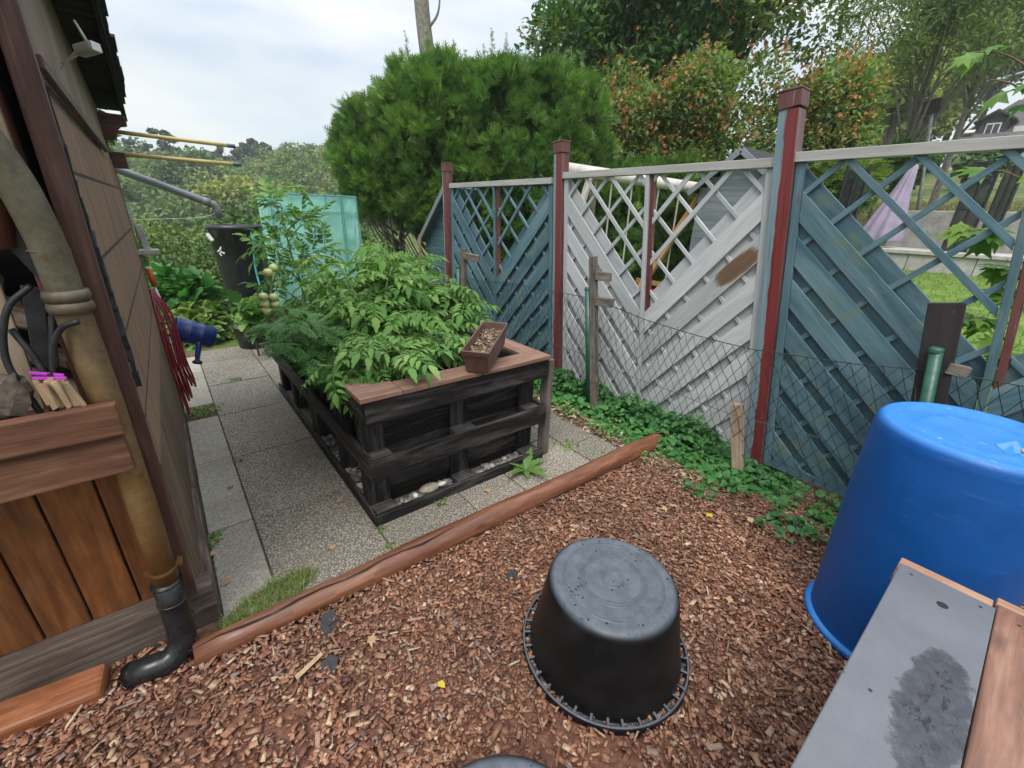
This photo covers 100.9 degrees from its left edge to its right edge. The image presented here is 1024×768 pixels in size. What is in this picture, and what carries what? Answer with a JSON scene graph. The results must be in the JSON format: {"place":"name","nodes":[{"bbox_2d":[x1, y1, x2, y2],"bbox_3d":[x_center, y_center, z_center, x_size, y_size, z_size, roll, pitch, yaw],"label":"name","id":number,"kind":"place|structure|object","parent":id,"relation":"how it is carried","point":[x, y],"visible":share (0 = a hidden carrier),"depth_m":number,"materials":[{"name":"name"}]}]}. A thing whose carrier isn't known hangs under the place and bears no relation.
{"place":"outdoors","nodes":[
{"label":"outdoors","id":0,"kind":"place"},
{"bbox_2d":[178,357,278,623],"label":"path","id":1,"kind":"structure","parent":0,"point":[239,559],"depth_m":2.27,"materials":[{"name":"concrete"}]},
{"bbox_2d":[213,562,319,631],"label":"grass tuft","id":2,"kind":"object","parent":1,"relation":"on","point":[239,614],"visible":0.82,"depth_m":1.78,"materials":[{"name":"plant"}]},
{"bbox_2d":[200,346,617,599],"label":"path","id":3,"kind":"structure","parent":0,"point":[301,515],"depth_m":2.57,"materials":[{"name":"concrete"}]},
{"bbox_2d":[231,323,272,349],"bbox_3d":[-3.004,-0.574,4.971,0.456,0.262,0.456,-15,27,-36],"label":"black tub","id":4,"kind":"object","parent":3,"relation":"on","point":[243,343],"visible":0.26,"depth_m":4.81,"materials":[{"name":"plastic"}]},
{"bbox_2d":[226,289,265,355],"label":"potted weed","id":5,"kind":"object","parent":4,"relation":"in","point":[250,318],"visible":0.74,"depth_m":4.36,"materials":[{"name":"green plant"}]},
{"bbox_2d":[185,377,610,550],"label":"weeds","id":6,"kind":"object","parent":3,"relation":"on","point":[215,539],"visible":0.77,"depth_m":2.73,"materials":[{"name":"plant"}]},
{"bbox_2d":[261,308,550,526],"bbox_3d":[-0.940,-0.058,3.215,1.192,0.750,2.277,-15,27,-36],"label":"raised bed","id":7,"kind":"object","parent":3,"relation":"on","point":[397,439],"visible":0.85,"depth_m":2.43,"materials":[{"name":"brown wood"}]},
{"bbox_2d":[244,298,330,356],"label":"feathery plant","id":8,"kind":"object","parent":7,"relation":"on","point":[264,332],"visible":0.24,"depth_m":2.71,"materials":[{"name":"green plant"}]},
{"bbox_2d":[231,175,358,321],"bbox_3d":[-1.725,-0.973,3.221,0.766,1.149,0.924,12,24,23],"label":"tall tomato plant","id":9,"kind":"object","parent":7,"relation":"on","point":[271,272],"visible":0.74,"depth_m":3.19,"materials":[{"name":"green plant"}]},
{"bbox_2d":[259,308,366,385],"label":"feathery plant","id":10,"kind":"object","parent":7,"relation":"on","point":[284,345],"visible":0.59,"depth_m":2.25,"materials":[{"name":"green plant"}]},
{"bbox_2d":[290,354,380,395],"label":"feathery plant","id":11,"kind":"object","parent":7,"relation":"on","point":[360,369],"visible":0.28,"depth_m":2.15,"materials":[{"name":"green plant"}]},
{"bbox_2d":[287,255,393,329],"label":"potato plant","id":12,"kind":"object","parent":7,"relation":"on","point":[337,293],"visible":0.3,"depth_m":2.92,"materials":[{"name":"green plant"}]},
{"bbox_2d":[300,350,407,417],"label":"tomato plant","id":13,"kind":"object","parent":7,"relation":"on","point":[336,401],"visible":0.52,"depth_m":2.10,"materials":[{"name":"green plant"}]},
{"bbox_2d":[299,261,448,354],"bbox_3d":[-0.849,-0.377,2.548,0.756,0.674,0.788,-7,24,-22],"label":"potato plant","id":14,"kind":"object","parent":7,"relation":"on","point":[366,316],"visible":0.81,"depth_m":2.46,"materials":[{"name":"green plant"}]},
{"bbox_2d":[304,317,463,387],"bbox_3d":[-0.634,-0.148,2.367,0.778,0.370,0.921,-15,27,-36],"label":"potato plant","id":15,"kind":"object","parent":7,"relation":"on","point":[371,347],"visible":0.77,"depth_m":2.15,"materials":[{"name":"green plant"}]},
{"bbox_2d":[342,241,458,295],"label":"tomato plant","id":16,"kind":"object","parent":7,"relation":"on","point":[428,263],"visible":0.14,"depth_m":3.29,"materials":[{"name":"green plant"}]},
{"bbox_2d":[337,240,479,330],"bbox_3d":[-0.707,-0.552,2.950,0.892,0.866,0.822,-9,24,-24],"label":"tomato plant","id":17,"kind":"object","parent":7,"relation":"on","point":[445,294],"visible":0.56,"depth_m":2.77,"materials":[{"name":"green plant"}]},
{"bbox_2d":[349,307,478,367],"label":"potato plant","id":18,"kind":"object","parent":7,"relation":"on","point":[449,340],"visible":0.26,"depth_m":2.50,"materials":[{"name":"green plant"}]},
{"bbox_2d":[397,290,502,339],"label":"tomato plant","id":19,"kind":"object","parent":7,"relation":"on","point":[463,309],"visible":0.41,"depth_m":2.78,"materials":[{"name":"green plant"}]},
{"bbox_2d":[460,321,507,372],"bbox_3d":[-0.148,-0.211,2.386,0.156,0.187,0.428,6,22,11],"label":"planter box","id":20,"kind":"object","parent":7,"relation":"on","point":[481,349],"visible":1,"depth_m":2.33,"materials":[{"name":"plastic"}]},
{"bbox_2d":[508,447,547,477],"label":"dandelion plant","id":21,"kind":"object","parent":3,"relation":"on","point":[527,466],"visible":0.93,"depth_m":2.72,"materials":[{"name":"green plant"}]},
{"bbox_2d":[537,358,553,454],"bbox_3d":[0.222,0.161,2.828,0.045,0.700,0.070,-15,27,-36],"label":"corner stake","id":22,"kind":"object","parent":3,"relation":"on","point":[545,399],"visible":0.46,"depth_m":2.80,"materials":[{"name":"grey wood"}]},
{"bbox_2d":[100,0,1023,173],"label":"sky","id":23,"kind":"structure","parent":0,"point":[271,72],"materials":[{"name":"white"}]},
{"bbox_2d":[160,167,1023,644],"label":"ground","id":24,"kind":"structure","parent":0,"point":[930,179],"depth_m":20.17,"materials":[{"name":"plant"}]},
{"bbox_2d":[0,0,222,701],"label":"garden shed","id":25,"kind":"structure","parent":24,"relation":"on","point":[105,557],"depth_m":1.36,"materials":[{"name":"wood"}]},
{"bbox_2d":[0,197,15,249],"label":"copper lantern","id":26,"kind":"object","parent":25,"relation":"attached to","point":[7,235],"visible":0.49,"depth_m":1.00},
{"bbox_2d":[0,372,34,420],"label":"bark chunk","id":27,"kind":"object","parent":25,"relation":"on","point":[16,393],"visible":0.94,"depth_m":1.07,"materials":[{"name":"stone"}]},
{"bbox_2d":[0,281,44,411],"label":"leaning board","id":28,"kind":"object","parent":25,"relation":"on","point":[20,360],"visible":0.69,"depth_m":1.13,"materials":[{"name":"brown wood"}]},
{"bbox_2d":[0,223,80,413],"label":"iron rack","id":29,"kind":"object","parent":25,"relation":"on","point":[45,332],"visible":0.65,"depth_m":1.09,"materials":[{"name":"metal"}]},
{"bbox_2d":[32,377,86,409],"bbox_3d":[-1.190,0.024,1.115,0.058,0.091,0.076,17,26,32],"label":"split wood piece","id":30,"kind":"object","parent":25,"relation":"on","point":[56,394],"visible":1,"depth_m":1.10,"materials":[{"name":"wood"}]},
{"bbox_2d":[60,20,102,68],"bbox_3d":[-1.419,-1.093,1.364,0.212,0.123,0.042,8,23,16],"label":"security camera","id":31,"kind":"object","parent":25,"relation":"attached to","point":[86,48],"visible":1,"depth_m":1.34,"materials":[{"name":"white plastic"}]},
{"bbox_2d":[116,168,223,217],"bbox_3d":[-2.506,-1.388,3.005,0.706,0.376,0.059,-15,27,-36],"label":"rain pipe","id":32,"kind":"object","parent":25,"relation":"attached to","point":[205,201],"visible":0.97,"depth_m":3.03,"materials":[{"name":"metal"}]},
{"bbox_2d":[149,289,196,414],"bbox_3d":[-2.450,-0.223,3.100,0.121,0.933,0.257,-15,27,-36],"label":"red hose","id":33,"kind":"object","parent":25,"relation":"hanging from","point":[179,362],"visible":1,"depth_m":3.05,"materials":[{"name":"rubber"}]},
{"bbox_2d":[117,130,234,147],"bbox_3d":[-2.250,-1.637,2.828,0.687,0.038,0.026,-17,29,-39],"label":"yellow rod","id":34,"kind":"object","parent":25,"relation":"attached to","point":[146,135],"visible":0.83,"depth_m":2.82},
{"bbox_2d":[112,151,240,166],"bbox_3d":[-2.255,-1.524,2.871,0.720,0.031,0.026,-16,28,-37],"label":"yellow rod","id":35,"kind":"object","parent":25,"relation":"on","point":[158,157],"visible":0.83,"depth_m":2.87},
{"bbox_2d":[161,317,216,363],"bbox_3d":[-2.455,-0.342,3.243,0.348,0.352,0.243,-15,27,-36],"label":"watering can","id":36,"kind":"object","parent":25,"relation":"hanging from","point":[199,336],"visible":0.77,"depth_m":3.22,"materials":[{"name":"plastic"}]},
{"bbox_2d":[134,231,190,320],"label":"wild bush","id":37,"kind":"object","parent":24,"relation":"on","point":[140,246],"visible":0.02,"depth_m":6.79,"materials":[{"name":"green plant"}]},
{"bbox_2d":[148,144,221,187],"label":"hillside tree","id":38,"kind":"object","parent":24,"relation":"on","point":[166,169],"visible":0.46,"depth_m":51.25,"materials":[{"name":"green plant"}]},
{"bbox_2d":[147,262,226,314],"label":"leaf bush","id":39,"kind":"object","parent":24,"relation":"on","point":[185,285],"visible":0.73,"depth_m":5.19,"materials":[{"name":"green plant"}]},
{"bbox_2d":[163,296,235,350],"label":"ferny bush","id":40,"kind":"object","parent":24,"relation":"on","point":[214,313],"visible":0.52,"depth_m":5.16,"materials":[{"name":"green plant"}]},
{"bbox_2d":[141,244,268,327],"bbox_3d":[-5.062,-1.331,7.089,1.934,1.960,2.032,-2,22,-9],"label":"wild bush","id":41,"kind":"object","parent":24,"relation":"on","point":[181,263],"visible":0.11,"depth_m":6.84,"materials":[{"name":"green plant"}]},
{"bbox_2d":[171,218,272,305],"bbox_3d":[-5.666,-2.193,8.832,2.515,2.395,2.374,-15,27,-36],"label":"wild bush","id":42,"kind":"object","parent":24,"relation":"on","point":[209,256],"visible":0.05,"depth_m":7.95,"materials":[{"name":"green plant"}]},
{"bbox_2d":[191,174,262,221],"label":"hillside tree","id":43,"kind":"object","parent":24,"relation":"on","point":[221,193],"visible":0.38,"depth_m":43.98,"materials":[{"name":"green plant"}]},
{"bbox_2d":[205,224,268,327],"bbox_3d":[-2.987,-1.198,4.717,0.540,1.080,0.532,-15,27,-36],"label":"water butt","id":44,"kind":"object","parent":24,"relation":"on","point":[229,249],"visible":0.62,"depth_m":4.47,"materials":[{"name":"black plastic"}]},
{"bbox_2d":[109,136,376,239],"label":"wooded hillside","id":45,"kind":"structure","parent":24,"relation":"on","point":[145,199],"depth_m":49.06,"materials":[{"name":"plant"}]},
{"bbox_2d":[130,204,407,269],"bbox_3d":[-10.507,-5.523,19.252,18.748,4.819,22.108,-15,27,-36],"label":"valley thicket","id":46,"kind":"object","parent":24,"relation":"on","point":[166,234],"visible":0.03,"depth_m":10.75,"materials":[{"name":"plant"}]},
{"bbox_2d":[266,151,306,176],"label":"hillside tree","id":47,"kind":"object","parent":24,"relation":"on","point":[282,160],"visible":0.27,"depth_m":61.83,"materials":[{"name":"green plant"}]},
{"bbox_2d":[255,192,362,306],"bbox_3d":[-2.624,-1.645,5.744,1.118,1.692,0.784,-15,27,-36],"label":"net greenhouse","id":48,"kind":"object","parent":24,"relation":"on","point":[342,219],"visible":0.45,"depth_m":5.34,"materials":[{"name":"teal plastic"}]},
{"bbox_2d":[322,86,441,268],"bbox_3d":[-2.058,-3.317,7.787,2.481,3.903,2.440,-15,27,-36],"label":"thuja tree","id":49,"kind":"object","parent":24,"relation":"on","point":[351,158],"visible":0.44,"depth_m":6.80,"materials":[{"name":"green plant"}]},
{"bbox_2d":[175,350,596,629],"bbox_3d":[-1.431,0.089,3.802,2.440,0.001,4.250,-15,27,-36],"label":"path bedding","id":50,"kind":"object","parent":24,"relation":"on","point":[191,418],"visible":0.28,"depth_m":2.77,"materials":[{"name":"concrete"}]},
{"bbox_2d":[414,0,440,53],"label":"tall bare tree","id":51,"kind":"object","parent":24,"relation":"on","point":[422,13],"visible":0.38,"depth_m":9.38,"materials":[{"name":"grey plant"}]},
{"bbox_2d":[363,25,500,259],"bbox_3d":[-1.218,-3.457,7.423,2.558,4.485,2.696,-15,27,-36],"label":"thuja tree","id":52,"kind":"object","parent":24,"relation":"on","point":[418,80],"visible":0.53,"depth_m":6.34,"materials":[{"name":"green plant"}]},
{"bbox_2d":[416,187,478,284],"bbox_3d":[-1.030,-2.092,6.804,0.632,1.937,0.923,-15,27,-36],"label":"teal playhouse","id":53,"kind":"object","parent":24,"relation":"on","point":[432,233],"visible":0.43,"depth_m":6.57,"materials":[{"name":"grey paint"}]},
{"bbox_2d":[428,27,558,263],"bbox_3d":[-0.295,-3.367,7.303,2.626,4.464,2.727,-15,27,-36],"label":"thuja tree","id":54,"kind":"object","parent":24,"relation":"on","point":[494,72],"visible":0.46,"depth_m":6.26,"materials":[{"name":"green plant"}]},
{"bbox_2d":[0,446,1023,767],"bbox_3d":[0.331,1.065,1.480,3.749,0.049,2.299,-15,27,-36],"label":"bark mulch","id":55,"kind":"object","parent":24,"relation":"on","point":[358,662],"visible":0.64,"depth_m":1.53,"materials":[{"name":"wood"}]},
{"bbox_2d":[0,664,112,742],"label":"red log","id":56,"kind":"object","parent":55,"relation":"on","point":[44,705],"visible":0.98,"depth_m":1.35,"materials":[{"name":"wood"}]},
{"bbox_2d":[188,430,671,667],"bbox_3d":[0.002,0.682,2.342,2.902,0.132,0.123,-14,27,-34],"label":"edging log","id":57,"kind":"object","parent":55,"relation":"on","point":[321,596],"visible":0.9,"depth_m":1.96,"materials":[{"name":"wood"}]},
{"bbox_2d":[460,755,548,767],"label":"upturned bucket","id":58,"kind":"object","parent":55,"relation":"on","point":[504,761],"visible":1,"depth_m":1.01,"materials":[{"name":"plastic"}]},
{"bbox_2d":[522,537,689,735],"bbox_3d":[0.359,0.862,1.590,0.632,0.342,0.632,-15,27,-36],"label":"upturned bucket","id":59,"kind":"object","parent":55,"relation":"on","point":[605,637],"visible":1,"depth_m":1.42,"materials":[{"name":"plastic"}]},
{"bbox_2d":[675,467,841,543],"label":"weeds","id":60,"kind":"object","parent":55,"relation":"on","point":[828,517],"visible":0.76,"depth_m":2.39,"materials":[{"name":"green plant"}]},
{"bbox_2d":[790,558,1023,767],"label":"work bench","id":61,"kind":"object","parent":55,"relation":"on","point":[931,675],"visible":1,"depth_m":0.92,"materials":[{"name":"grey wood"}]},
{"bbox_2d":[803,402,1023,660],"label":"blue drum","id":62,"kind":"object","parent":55,"relation":"on","point":[936,488],"visible":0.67,"depth_m":1.39,"materials":[{"name":"blue"}]},
{"bbox_2d":[919,346,944,402],"bbox_3d":[1.891,0.358,1.990,0.052,1.070,0.208,-15,27,-36],"label":"green post","id":63,"kind":"object","parent":55,"relation":"on","point":[932,373],"visible":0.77,"depth_m":1.87,"materials":[{"name":"metal"}]},
{"bbox_2d":[910,302,971,404],"bbox_3d":[1.927,0.258,1.990,0.068,1.272,0.317,-15,27,-36],"label":"weathered post","id":64,"kind":"object","parent":55,"relation":"on","point":[943,324],"visible":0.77,"depth_m":1.85,"materials":[{"name":"paint"}]},
{"bbox_2d":[483,42,625,259],"bbox_3d":[0.624,-3.232,7.291,2.581,4.279,2.449,-15,27,-36],"label":"thuja tree","id":65,"kind":"object","parent":24,"relation":"on","point":[585,117],"visible":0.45,"depth_m":6.22,"materials":[{"name":"green plant"}]},
{"bbox_2d":[573,140,664,284],"bbox_3d":[1.598,-2.635,7.455,2.350,3.112,2.288,-15,27,-36],"label":"thuja tree","id":66,"kind":"object","parent":24,"relation":"on","point":[619,213],"visible":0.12,"depth_m":6.62,"materials":[{"name":"green plant"}]},
{"bbox_2d":[514,0,766,157],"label":"dark tree","id":67,"kind":"object","parent":24,"relation":"on","point":[652,34],"visible":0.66,"depth_m":8.04,"materials":[{"name":"green plant"}]},
{"bbox_2d":[605,127,722,288],"bbox_3d":[2.677,-2.704,7.530,2.404,3.247,2.298,-15,27,-36],"label":"thuja tree","id":68,"kind":"object","parent":24,"relation":"on","point":[677,256],"visible":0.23,"depth_m":6.71,"materials":[{"name":"green plant"}]},
{"bbox_2d":[534,389,843,556],"bbox_3d":[0.319,0.032,4.047,0.730,0.041,5.800,-15,27,-36],"label":"border bed","id":69,"kind":"object","parent":24,"relation":"on","point":[798,514],"visible":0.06,"depth_m":2.57,"materials":[{"name":"soil"}]},
{"bbox_2d":[441,162,452,287],"bbox_3d":[-0.801,-1.644,5.374,0.106,2.078,0.106,-15,27,-36],"label":"fence post","id":70,"kind":"object","parent":69,"relation":"on","point":[446,169],"visible":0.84,"depth_m":5.17,"materials":[{"name":"paint"}]},
{"bbox_2d":[552,139,570,368],"bbox_3d":[0.439,-1.051,3.932,0.113,2.133,0.270,-15,27,-36],"label":"fence post","id":71,"kind":"object","parent":69,"relation":"on","point":[561,149],"visible":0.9,"depth_m":3.81,"materials":[{"name":"paint"}]},
{"bbox_2d":[449,177,553,357],"bbox_3d":[-0.153,-1.236,4.654,0.063,1.805,1.903,-15,27,-36],"label":"lattice fence","id":72,"kind":"object","parent":71,"relation":"attached to","point":[527,260],"visible":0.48,"depth_m":4.43,"materials":[{"name":"blue paint"}]},
{"bbox_2d":[562,158,773,453],"bbox_3d":[1.037,-0.663,3.272,0.063,1.831,1.960,-15,27,-36],"label":"lattice fence","id":73,"kind":"object","parent":71,"relation":"attached to","point":[709,285],"visible":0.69,"depth_m":3.08,"materials":[{"name":"beige paint"}]},
{"bbox_2d":[584,287,589,407],"bbox_3d":[0.631,-0.270,3.497,0.052,1.029,0.192,-15,27,-36],"label":"green post","id":74,"kind":"object","parent":69,"relation":"on","point":[587,350],"visible":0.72,"depth_m":3.47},
{"bbox_2d":[455,278,1023,608],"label":"chain link fence","id":75,"kind":"object","parent":74,"relation":"attached to","point":[919,369],"visible":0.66,"depth_m":2.65,"materials":[{"name":"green metal"}]},
{"bbox_2d":[589,256,614,407],"bbox_3d":[0.674,-0.371,3.429,0.066,1.268,0.256,-15,27,-36],"label":"weathered post","id":76,"kind":"object","parent":69,"relation":"on","point":[595,277],"visible":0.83,"depth_m":3.36,"materials":[{"name":"grey wood"}]},
{"bbox_2d":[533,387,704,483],"bbox_3d":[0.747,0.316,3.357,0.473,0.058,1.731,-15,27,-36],"label":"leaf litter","id":77,"kind":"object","parent":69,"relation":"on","point":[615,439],"visible":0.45,"depth_m":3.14,"materials":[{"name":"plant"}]},
{"bbox_2d":[533,368,812,511],"bbox_3d":[0.756,0.111,3.592,0.685,0.308,3.144,-15,27,-36],"label":"ground cover","id":78,"kind":"object","parent":69,"relation":"on","point":[713,461],"visible":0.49,"depth_m":3.05,"materials":[{"name":"green plant"}]},
{"bbox_2d":[730,403,743,473],"bbox_3d":[1.434,0.370,2.690,0.048,0.504,0.180,-15,27,-36],"label":"short stake","id":79,"kind":"object","parent":69,"relation":"on","point":[737,452],"visible":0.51,"depth_m":2.67,"materials":[{"name":"brown wood"}]},
{"bbox_2d":[744,85,810,464],"bbox_3d":[1.589,-0.518,2.590,0.121,2.219,0.424,-15,27,-36],"label":"fence post","id":80,"kind":"object","parent":69,"relation":"on","point":[793,103],"visible":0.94,"depth_m":2.47,"materials":[{"name":"paint"}]},
{"bbox_2d":[763,135,1023,496],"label":"lattice fence","id":81,"kind":"object","parent":80,"relation":"attached to","point":[852,292],"visible":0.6,"depth_m":2.26,"materials":[{"name":"blue paint"}]},
{"bbox_2d":[596,23,796,163],"bbox_3d":[3.115,-4.067,8.100,3.424,4.179,3.511,-15,27,-36],"label":"hornbeam tree","id":82,"kind":"object","parent":24,"relation":"on","point":[701,113],"visible":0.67,"depth_m":7.02,"materials":[{"name":"green plant"}]},
{"bbox_2d":[663,0,858,122],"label":"hanging tree","id":83,"kind":"object","parent":24,"relation":"on","point":[766,22],"visible":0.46,"depth_m":8.67,"materials":[{"name":"green plant"}]},
{"bbox_2d":[865,136,921,223],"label":"dark shrub","id":84,"kind":"object","parent":24,"relation":"on","point":[900,163],"visible":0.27,"depth_m":9.86,"materials":[{"name":"green plant"}]},
{"bbox_2d":[870,32,943,144],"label":"slope tree","id":85,"kind":"object","parent":24,"relation":"on","point":[890,120],"visible":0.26,"depth_m":20.54,"materials":[{"name":"green plant"}]},
{"bbox_2d":[815,0,1023,192],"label":"airy tree","id":86,"kind":"object","parent":24,"relation":"on","point":[921,28],"visible":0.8,"depth_m":8.84,"materials":[{"name":"green plant"}]},
{"bbox_2d":[868,37,977,144],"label":"slope tree","id":87,"kind":"object","parent":24,"relation":"on","point":[950,112],"visible":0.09,"depth_m":30.68,"materials":[{"name":"green plant"}]},
{"bbox_2d":[916,95,941,210],"bbox_3d":[9.461,-4.914,9.805,0.100,3.062,0.721,-15,27,-36],"label":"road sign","id":88,"kind":"object","parent":24,"relation":"on","point":[934,106],"visible":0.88,"depth_m":9.52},
{"bbox_2d":[856,199,1023,245],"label":"bank grass","id":89,"kind":"structure","parent":24,"relation":"on","point":[913,206],"depth_m":12.94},
{"bbox_2d":[862,0,1023,210],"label":"airy tree","id":90,"kind":"object","parent":24,"relation":"on","point":[969,103],"visible":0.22,"depth_m":10.27,"materials":[{"name":"green plant"}]},
{"bbox_2d":[881,246,1023,276],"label":"terrace edge","id":91,"kind":"object","parent":24,"relation":"on","point":[910,259],"visible":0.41,"depth_m":8.38,"materials":[{"name":"concrete"}]},
{"bbox_2d":[863,164,918,240],"bbox_3d":[8.188,-3.864,9.197,0.813,1.787,0.833,-15,27,-36],"label":"folded parasol","id":92,"kind":"object","parent":91,"relation":"on","point":[884,219],"visible":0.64,"depth_m":9.03,"materials":[{"name":"purple fabric"}]},
{"bbox_2d":[941,159,1001,252],"bbox_3d":[8.902,-3.402,8.219,0.062,1.700,0.394,-15,27,-36],"label":"dark screen","id":93,"kind":"object","parent":91,"relation":"on","point":[978,193],"visible":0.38,"depth_m":8.15,"materials":[{"name":"metal"}]},
{"bbox_2d":[980,162,1023,253],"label":"dark screen","id":94,"kind":"object","parent":91,"relation":"on","point":[1003,196],"visible":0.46,"depth_m":7.88,"materials":[{"name":"wood"}]},
{"bbox_2d":[885,210,1021,253],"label":"concrete wall","id":95,"kind":"structure","parent":24,"relation":"on","point":[932,224],"depth_m":9.23,"materials":[{"name":"concrete"}]},
{"bbox_2d":[929,0,1023,172],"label":"slope tree","id":96,"kind":"object","parent":24,"relation":"on","point":[992,88],"visible":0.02,"depth_m":29.79,"materials":[{"name":"green plant"}]},
{"bbox_2d":[950,151,1014,183],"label":"slope bush","id":97,"kind":"object","parent":24,"relation":"on","point":[961,161],"visible":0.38,"depth_m":18.84,"materials":[{"name":"green plant"}]},
{"bbox_2d":[949,99,1023,169],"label":"slope house","id":98,"kind":"structure","parent":24,"relation":"on","point":[994,124],"depth_m":28.00,"materials":[{"name":"tile"}]},
{"bbox_2d":[642,268,1023,412],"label":"lawn","id":99,"kind":"structure","parent":0,"point":[961,295],"depth_m":6.80,"materials":[{"name":"plant"}]},
{"bbox_2d":[569,162,698,290],"bbox_3d":[1.953,-2.294,6.728,2.385,2.081,1.351,8,23,14],"label":"garden swing","id":100,"kind":"object","parent":99,"relation":"on","point":[587,190],"visible":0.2,"depth_m":6.10,"materials":[{"name":"white wood"}]},
{"bbox_2d":[687,146,805,252],"bbox_3d":[3.324,-2.042,6.003,1.382,2.207,1.280,-15,27,-36],"label":"grey playhouse","id":101,"kind":"object","parent":99,"relation":"on","point":[735,187],"visible":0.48,"depth_m":5.58,"materials":[{"name":"wood"}]},
{"bbox_2d":[745,24,903,172],"bbox_3d":[5.359,-3.852,7.645,1.932,4.248,2.707,2,22,1],"label":"hornbeam tree","id":102,"kind":"object","parent":99,"relation":"on","point":[842,108],"visible":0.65,"depth_m":6.67,"materials":[{"name":"green plant"}]},
{"bbox_2d":[807,158,897,215],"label":"young conifer bush","id":103,"kind":"object","parent":99,"relation":"on","point":[832,183],"visible":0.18,"depth_m":6.38,"materials":[{"name":"green plant"}]},
{"bbox_2d":[838,164,873,218],"bbox_3d":[4.889,-2.172,6.341,0.062,1.980,0.304,-15,27,-36],"label":"dark screen","id":104,"kind":"object","parent":99,"relation":"on","point":[853,187],"visible":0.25,"depth_m":6.09,"materials":[{"name":"wood"}]},
{"bbox_2d":[932,44,1023,386],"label":"maple sapling","id":105,"kind":"object","parent":99,"relation":"on","point":[993,273],"visible":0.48,"depth_m":2.14,"materials":[{"name":"green plant"}]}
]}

